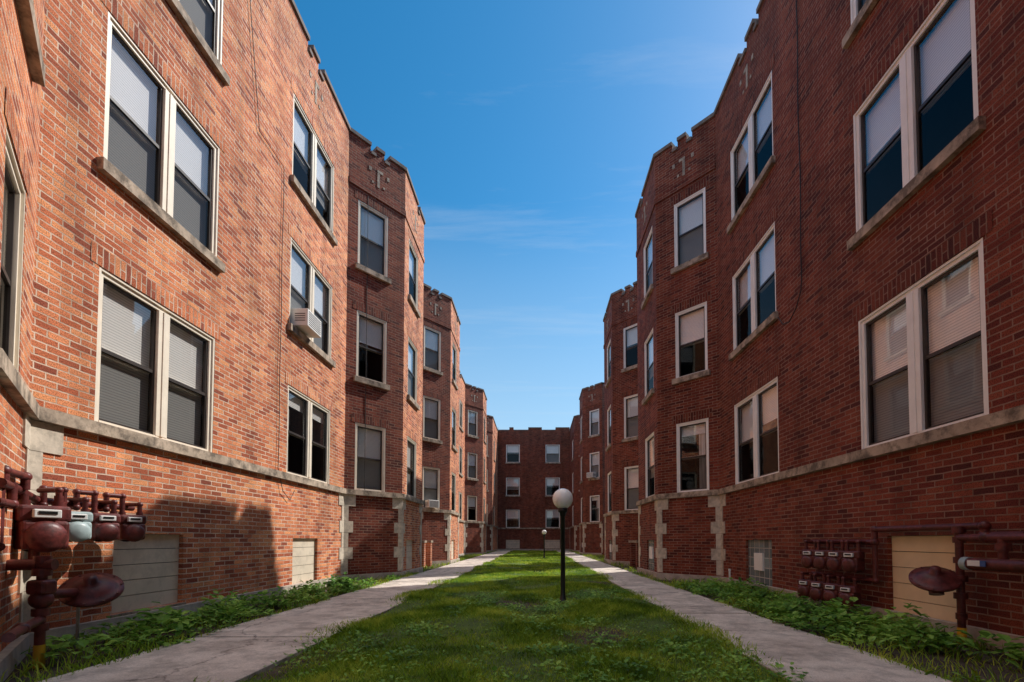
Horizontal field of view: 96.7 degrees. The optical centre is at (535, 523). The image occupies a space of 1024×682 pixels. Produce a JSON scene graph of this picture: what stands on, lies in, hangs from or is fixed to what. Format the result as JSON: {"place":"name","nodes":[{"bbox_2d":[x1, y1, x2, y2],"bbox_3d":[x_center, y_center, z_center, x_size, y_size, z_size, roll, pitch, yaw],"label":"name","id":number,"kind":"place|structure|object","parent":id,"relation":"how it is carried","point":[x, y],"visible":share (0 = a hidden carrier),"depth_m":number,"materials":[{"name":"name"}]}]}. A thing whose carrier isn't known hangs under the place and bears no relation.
{"place":"outdoors","nodes":[
{"label":"outdoors","id":0,"kind":"place"},
{"bbox_2d":[113,534,410,596],"bbox_3d":[-3.938,1.056,18.643,0.947,0.948,27.249,0,-2,3],"label":"basement window backing","id":1,"kind":"object","parent":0,"point":[170,548],"visible":0.13,"depth_m":5.80,"materials":[{"name":"beige wood"}]},
{"bbox_2d":[0,549,1023,681],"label":"ground","id":2,"kind":"structure","parent":0,"point":[961,661],"depth_m":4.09,"materials":[{"name":"green plant"}]},
{"bbox_2d":[0,465,145,668],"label":"gas meter bank","id":3,"kind":"structure","parent":2,"relation":"on","point":[41,525],"depth_m":3.94,"materials":[{"name":"red paint"}]},
{"bbox_2d":[20,572,399,658],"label":"weeds","id":4,"kind":"object","parent":2,"relation":"on","point":[227,609],"visible":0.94,"depth_m":5.26,"materials":[{"name":"green plant"}]},
{"bbox_2d":[0,0,497,651],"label":"brick walls","id":5,"kind":"structure","parent":2,"relation":"on","point":[236,528],"depth_m":6.59,"materials":[{"name":"brown brick"}]},
{"bbox_2d":[0,0,494,522],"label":"window casings","id":6,"kind":"object","parent":5,"relation":"attached to","point":[172,100],"depth_m":5.95,"materials":[{"name":"beige wood"}]},
{"bbox_2d":[1,0,486,520],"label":"window sashes","id":7,"kind":"object","parent":6,"relation":"in","point":[157,144],"depth_m":6.52,"materials":[{"name":"beige wood"}]},
{"bbox_2d":[0,0,493,524],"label":"window glass","id":8,"kind":"object","parent":7,"relation":"in","point":[126,386],"visible":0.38,"depth_m":6.21,"materials":[{"name":"black glass"}]},
{"bbox_2d":[1,175,493,515],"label":"window glass","id":9,"kind":"object","parent":7,"relation":"in","point":[5,226],"visible":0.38,"depth_m":3.64,"materials":[{"name":"black glass"}]},
{"bbox_2d":[101,0,475,506],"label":"window blinds","id":10,"kind":"object","parent":6,"relation":"attached to","point":[126,319],"depth_m":6.25,"materials":[{"name":"white fabric"}]},
{"bbox_2d":[288,407,312,429],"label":"window curtains","id":11,"kind":"object","parent":6,"relation":"attached to","point":[288,419],"depth_m":8.97,"materials":[{"name":"white fabric"}]},
{"bbox_2d":[290,308,320,337],"bbox_3d":[-4.618,-4.005,9.095,0.404,0.340,0.568,0,-2,0],"label":"window air conditioner","id":12,"kind":"object","parent":6,"relation":"in","point":[306,322],"depth_m":8.86,"materials":[{"name":"white metal"}]},
{"bbox_2d":[359,341,473,506],"bbox_3d":[-4.265,-4.203,19.909,1.170,6.155,40.150,0,-2,0],"label":"blind bottom rail","id":13,"kind":"object","parent":6,"relation":"attached to","point":[381,349],"visible":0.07,"depth_m":11.97,"materials":[{"name":"white paint"}]},
{"bbox_2d":[425,500,438,507],"bbox_3d":[-4.248,-0.806,18.458,0.404,0.300,0.508,-2,-3,41],"label":"window air conditioner","id":14,"kind":"object","parent":6,"relation":"in","point":[431,503],"depth_m":18.30,"materials":[{"name":"white metal"}]},
{"bbox_2d":[5,0,494,505],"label":"soldier lintels","id":15,"kind":"object","parent":5,"relation":"attached to","point":[108,261],"visible":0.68,"depth_m":5.86,"materials":[{"name":"red brick"}]},
{"bbox_2d":[16,0,495,494],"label":"stone sills","id":16,"kind":"structure","parent":5,"relation":"attached to","point":[104,165],"depth_m":6.09,"materials":[{"name":"beige stone"}]},
{"bbox_2d":[250,0,294,499],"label":"wall cable","id":17,"kind":"object","parent":5,"relation":"attached to","point":[282,250],"depth_m":8.28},
{"bbox_2d":[109,559,452,617],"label":"basement sills","id":18,"kind":"structure","parent":5,"relation":"attached to","point":[135,612],"depth_m":5.42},
{"bbox_2d":[105,0,475,507],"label":"room interiors","id":19,"kind":"object","parent":5,"relation":"attached to","point":[296,421],"visible":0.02,"depth_m":10.38,"materials":[{"name":"black"}]},
{"bbox_2d":[290,0,497,430],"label":"parapet coping","id":20,"kind":"object","parent":5,"relation":"on","point":[350,128],"visible":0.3,"depth_m":11.67,"materials":[{"name":"stone"}]},
{"bbox_2d":[309,70,485,405],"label":"stone insets","id":21,"kind":"object","parent":5,"relation":"attached to","point":[370,167],"visible":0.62,"depth_m":12.04,"materials":[{"name":"beige stone"}]},
{"bbox_2d":[405,212,497,444],"bbox_3d":[-4.115,-8.244,23.250,1.190,0.140,40.104,0,-2,0],"label":"brick band","id":22,"kind":"object","parent":5,"relation":"attached to","point":[414,236],"visible":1,"depth_m":14.12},
{"bbox_2d":[0,549,497,681],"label":"concrete base","id":23,"kind":"object","parent":2,"relation":"on","point":[16,648],"visible":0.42,"depth_m":4.86,"materials":[{"name":"grey concrete"}]},
{"bbox_2d":[17,413,497,622],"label":"stone quoins","id":24,"kind":"object","parent":23,"relation":"on","point":[40,437],"visible":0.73,"depth_m":4.44,"materials":[{"name":"stone"}]},
{"bbox_2d":[0,348,497,527],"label":"stone ledge","id":25,"kind":"object","parent":24,"relation":"on","point":[14,385],"visible":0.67,"depth_m":5.25,"materials":[{"name":"beige stone"}]},
{"bbox_2d":[111,534,483,613],"bbox_3d":[-3.900,1.056,18.643,0.962,0.942,27.248,0,-2,3],"label":"basement window","id":26,"kind":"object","parent":23,"relation":"on","point":[137,554],"visible":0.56,"depth_m":5.69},
{"bbox_2d":[40,551,509,681],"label":"footpath","id":27,"kind":"structure","parent":2,"relation":"on","point":[244,651],"depth_m":4.37,"materials":[{"name":"concrete"}]},
{"bbox_2d":[343,131,492,574],"bbox_3d":[-4.170,-3.782,24.647,1.060,11.280,26.800,0,-2,0],"label":"red brick walls deep","id":28,"kind":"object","parent":2,"relation":"on","point":[373,539],"visible":0.68,"depth_m":12.22,"materials":[{"name":"red brick"}]},
{"bbox_2d":[364,196,374,502],"bbox_3d":[-4.251,-4.514,11.764,0.014,7.957,0.294,-2,-3,45],"label":"wall cable","id":29,"kind":"object","parent":28,"relation":"attached to","point":[366,352],"depth_m":11.66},
{"bbox_2d":[352,189,488,503],"bbox_3d":[-4.247,-5.066,24.576,0.682,5.938,26.316,0,-2,0],"label":"window lintel","id":30,"kind":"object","parent":28,"relation":"attached to","point":[358,418],"visible":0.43,"depth_m":12.02,"materials":[{"name":"brick"}]},
{"bbox_2d":[349,176,492,432],"bbox_3d":[-4.160,-8.190,24.797,1.100,0.140,26.815,0,-2,0],"label":"string course","id":31,"kind":"object","parent":28,"relation":"attached to","point":[366,189],"visible":0.55,"depth_m":12.28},
{"bbox_2d":[422,542,431,566],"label":"stoop piers","id":32,"kind":"structure","parent":2,"relation":"on","point":[427,554],"depth_m":17.04,"materials":[{"name":"red brick"}]},
{"bbox_2d":[422,540,432,542],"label":"stoop caps","id":33,"kind":"object","parent":32,"relation":"on","point":[426,541],"visible":0.39,"depth_m":17.03,"materials":[{"name":"beige stone"}]},
{"bbox_2d":[497,428,569,548],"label":"brick walls","id":34,"kind":"structure","parent":2,"relation":"on","point":[532,469],"depth_m":43.16,"materials":[{"name":"red brick"}]},
{"bbox_2d":[505,442,560,509],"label":"soldier lintels","id":35,"kind":"object","parent":34,"relation":"attached to","point":[519,476],"visible":0.93,"depth_m":43.18,"materials":[{"name":"red brick"}]},
{"bbox_2d":[506,445,559,527],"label":"window casings","id":36,"kind":"object","parent":34,"relation":"attached to","point":[519,488],"depth_m":43.15,"materials":[{"name":"beige wood"}]},
{"bbox_2d":[507,446,558,526],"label":"window sashes","id":37,"kind":"object","parent":36,"relation":"in","point":[546,483],"depth_m":43.23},
{"bbox_2d":[507,454,558,526],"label":"window glass","id":38,"kind":"object","parent":37,"relation":"in","point":[515,490],"visible":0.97,"depth_m":43.20,"materials":[{"name":"black glass"}]},
{"bbox_2d":[505,462,560,496],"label":"stone sills","id":39,"kind":"structure","parent":34,"relation":"attached to","point":[520,463],"depth_m":43.15,"materials":[{"name":"beige stone"}]},
{"bbox_2d":[498,528,568,528],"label":"stone ledge","id":40,"kind":"object","parent":34,"relation":"attached to","point":[531,528],"visible":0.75,"depth_m":42.94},
{"bbox_2d":[498,427,569,430],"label":"parapet coping","id":41,"kind":"object","parent":34,"relation":"on","point":[533,427],"visible":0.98,"depth_m":43.33,"materials":[{"name":"stone"}]},
{"bbox_2d":[498,549,568,549],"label":"concrete base","id":42,"kind":"object","parent":2,"relation":"on","point":[531,549],"visible":0.42,"depth_m":42.88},
{"bbox_2d":[506,540,559,547],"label":"basement window","id":43,"kind":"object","parent":42,"relation":"on","point":[547,544],"visible":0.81,"depth_m":43.01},
{"bbox_2d":[630,543,638,568],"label":"stoop piers","id":44,"kind":"structure","parent":2,"relation":"on","point":[634,555],"depth_m":16.75,"materials":[{"name":"red brick"}]},
{"bbox_2d":[629,540,638,542],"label":"stoop caps","id":45,"kind":"object","parent":44,"relation":"on","point":[633,541],"visible":0.36,"depth_m":16.38,"materials":[{"name":"beige stone"}]},
{"bbox_2d":[559,551,952,681],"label":"footpath","id":46,"kind":"structure","parent":2,"relation":"on","point":[817,658],"depth_m":4.38,"materials":[{"name":"concrete"}]},
{"bbox_2d":[569,549,1023,652],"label":"concrete base","id":47,"kind":"object","parent":2,"relation":"on","point":[973,632],"visible":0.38,"depth_m":5.68,"materials":[{"name":"grey concrete"}]},
{"bbox_2d":[574,494,725,575],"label":"stone quoins","id":48,"kind":"object","parent":47,"relation":"on","point":[717,502],"visible":0.76,"depth_m":11.78,"materials":[{"name":"stone"}]},
{"bbox_2d":[569,404,1023,528],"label":"stone ledge","id":49,"kind":"object","parent":48,"relation":"on","point":[1012,415],"visible":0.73,"depth_m":5.70,"materials":[{"name":"beige stone"}]},
{"bbox_2d":[570,0,1023,635],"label":"brick walls","id":50,"kind":"structure","parent":2,"relation":"on","point":[820,76],"depth_m":7.03,"materials":[{"name":"red brick"}]},
{"bbox_2d":[569,162,715,444],"bbox_3d":[3.765,-8.252,23.025,1.190,0.140,40.554,0,-2,0],"label":"brick band","id":51,"kind":"object","parent":50,"relation":"attached to","point":[693,178],"visible":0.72,"depth_m":12.14,"materials":[{"name":"brown brick"}]},
{"bbox_2d":[579,53,752,422],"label":"stone insets","id":52,"kind":"object","parent":50,"relation":"attached to","point":[682,159],"visible":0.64,"depth_m":11.62,"materials":[{"name":"beige stone"}]},
{"bbox_2d":[569,0,763,431],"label":"parapet coping","id":53,"kind":"object","parent":50,"relation":"on","point":[740,56],"visible":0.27,"depth_m":11.41,"materials":[{"name":"stone"}]},
{"bbox_2d":[571,0,985,494],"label":"stone sills","id":54,"kind":"structure","parent":50,"relation":"attached to","point":[959,143],"depth_m":6.05,"materials":[{"name":"beige stone"}]},
{"bbox_2d":[572,0,988,525],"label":"window casings","id":55,"kind":"object","parent":50,"relation":"attached to","point":[904,61],"depth_m":6.05,"materials":[{"name":"beige wood"}]},
{"bbox_2d":[627,124,900,346],"bbox_3d":[3.915,-4.186,19.858,1.170,6.194,40.050,0,-2,0],"label":"blind bottom rail","id":56,"kind":"object","parent":55,"relation":"attached to","point":[882,146],"visible":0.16,"depth_m":5.92,"materials":[{"name":"white paint"}]},
{"bbox_2d":[581,0,983,520],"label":"window sashes","id":57,"kind":"object","parent":55,"relation":"in","point":[919,108],"depth_m":6.03,"materials":[{"name":"beige wood"}]},
{"bbox_2d":[573,0,983,524],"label":"window glass","id":58,"kind":"object","parent":57,"relation":"in","point":[954,383],"visible":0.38,"depth_m":5.65,"materials":[{"name":"black glass"}]},
{"bbox_2d":[591,0,980,500],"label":"window blinds","id":59,"kind":"object","parent":55,"relation":"attached to","point":[953,301],"depth_m":5.68,"materials":[{"name":"white fabric"}]},
{"bbox_2d":[572,0,992,505],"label":"soldier lintels","id":60,"kind":"object","parent":50,"relation":"attached to","point":[972,232],"visible":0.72,"depth_m":6.04,"materials":[{"name":"red brick"}]},
{"bbox_2d":[592,0,977,508],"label":"room interiors","id":61,"kind":"object","parent":50,"relation":"attached to","point":[690,446],"visible":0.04,"depth_m":9.98,"materials":[{"name":"black"}]},
{"bbox_2d":[778,0,801,324],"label":"wall cable","id":62,"kind":"object","parent":50,"relation":"attached to","point":[799,169],"depth_m":7.48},
{"bbox_2d":[797,521,1023,643],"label":"gas meter bank","id":63,"kind":"structure","parent":50,"relation":"attached to","point":[934,580],"depth_m":4.72,"materials":[{"name":"red paint"}]},
{"bbox_2d":[892,535,956,622],"bbox_3d":[4.428,0.605,5.152,0.045,0.942,0.936,0,-2,0],"label":"boarded basement window","id":64,"kind":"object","parent":50,"relation":"in","point":[912,594],"visible":0.5,"depth_m":5.20,"materials":[{"name":"beige wood"}]},
{"bbox_2d":[897,535,951,606],"bbox_3d":[4.465,0.605,5.152,0.029,0.948,0.938,0,-2,0],"label":"basement window backing","id":65,"kind":"object","parent":50,"relation":"in","point":[927,552],"visible":0.07,"depth_m":5.13,"materials":[{"name":"beige wood"}]},
{"bbox_2d":[672,576,1023,681],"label":"weeds","id":66,"kind":"object","parent":2,"relation":"on","point":[785,610],"visible":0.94,"depth_m":4.99,"materials":[{"name":"green plant"}]},
{"bbox_2d":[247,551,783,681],"bbox_3d":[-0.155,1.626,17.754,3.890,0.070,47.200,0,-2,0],"label":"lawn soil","id":67,"kind":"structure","parent":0,"point":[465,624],"depth_m":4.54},
{"bbox_2d":[263,571,807,681],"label":"clover","id":68,"kind":"object","parent":67,"relation":"on","point":[592,594],"visible":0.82,"depth_m":4.10,"materials":[{"name":"green plant"}]},
{"bbox_2d":[542,530,546,557],"bbox_3d":[0.450,1.092,24.977,0.260,1.560,0.260,0,-2,0],"label":"globe lamp post","id":69,"kind":"object","parent":67,"relation":"on","point":[544,532],"visible":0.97,"depth_m":24.93,"materials":[{"name":"black metal"}]},
{"bbox_2d":[553,488,572,602],"bbox_3d":[0.430,0.337,7.283,0.330,1.835,0.330,0,-2,0],"label":"globe lamp post","id":70,"kind":"object","parent":67,"relation":"on","point":[562,499],"visible":0.95,"depth_m":7.23,"materials":[{"name":"black metal"}]},
{"bbox_2d":[294,0,759,429],"label":"sky","id":71,"kind":"structure","parent":0,"point":[527,134],"materials":[{"name":"blue"}]},
{"bbox_2d":[505,548,559,548],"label":"basement sills","id":72,"kind":"structure","parent":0,"point":[519,548],"depth_m":42.91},
{"bbox_2d":[507,446,558,518],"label":"window blinds","id":73,"kind":"object","parent":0,"point":[515,482],"depth_m":43.30,"materials":[{"name":"white plastic"}]},
{"bbox_2d":[497,550,569,550],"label":"footpath","id":74,"kind":"structure","parent":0,"point":[527,550],"depth_m":42.24,"materials":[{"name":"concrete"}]},
{"bbox_2d":[587,472,595,477],"bbox_3d":[3.718,-3.243,30.330,0.454,0.350,0.558,2,-3,-41],"label":"window air conditioner","id":75,"kind":"object","parent":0,"point":[591,474],"depth_m":30.14,"materials":[{"name":"white metal"}]},
{"bbox_2d":[609,347,610,491],"bbox_3d":[3.845,-4.635,19.874,1.150,6.502,39.994,0,-2,0],"label":"window glass","id":76,"kind":"object","parent":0,"point":[610,414],"visible":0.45,"depth_m":19.98,"materials":[{"name":"grey glass"}]},
{"bbox_2d":[597,433,705,507],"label":"window curtains","id":77,"kind":"object","parent":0,"point":[702,444],"depth_m":11.28,"materials":[{"name":"beige fabric"}]},
{"bbox_2d":[602,385,928,538],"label":"brick walls","id":78,"kind":"structure","parent":0,"point":[603,444],"depth_m":29.83,"materials":[{"name":"red brick"}]},
{"bbox_3d":[3.785,1.558,18.382,1.230,0.128,27.530,0,-2,0],"label":"basement","id":79,"kind":"object","parent":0,"visible":0},
{"bbox_2d":[582,540,771,585],"bbox_3d":[3.351,1.167,20.228,1.001,0.920,23.768,0,-2,-3],"label":"glass block window","id":80,"kind":"structure","parent":79,"relation":"attached to","point":[765,548],"depth_m":8.96,"materials":[{"name":"glass"}]},
{"bbox_2d":[582,544,763,570],"bbox_3d":[3.333,1.105,20.337,1.003,0.410,23.195,0,-2,-3],"label":"vent cover","id":81,"kind":"object","parent":80,"relation":"attached to","point":[759,561],"visible":0.91,"depth_m":8.98,"materials":[{"name":"grey metal"}]}
]}

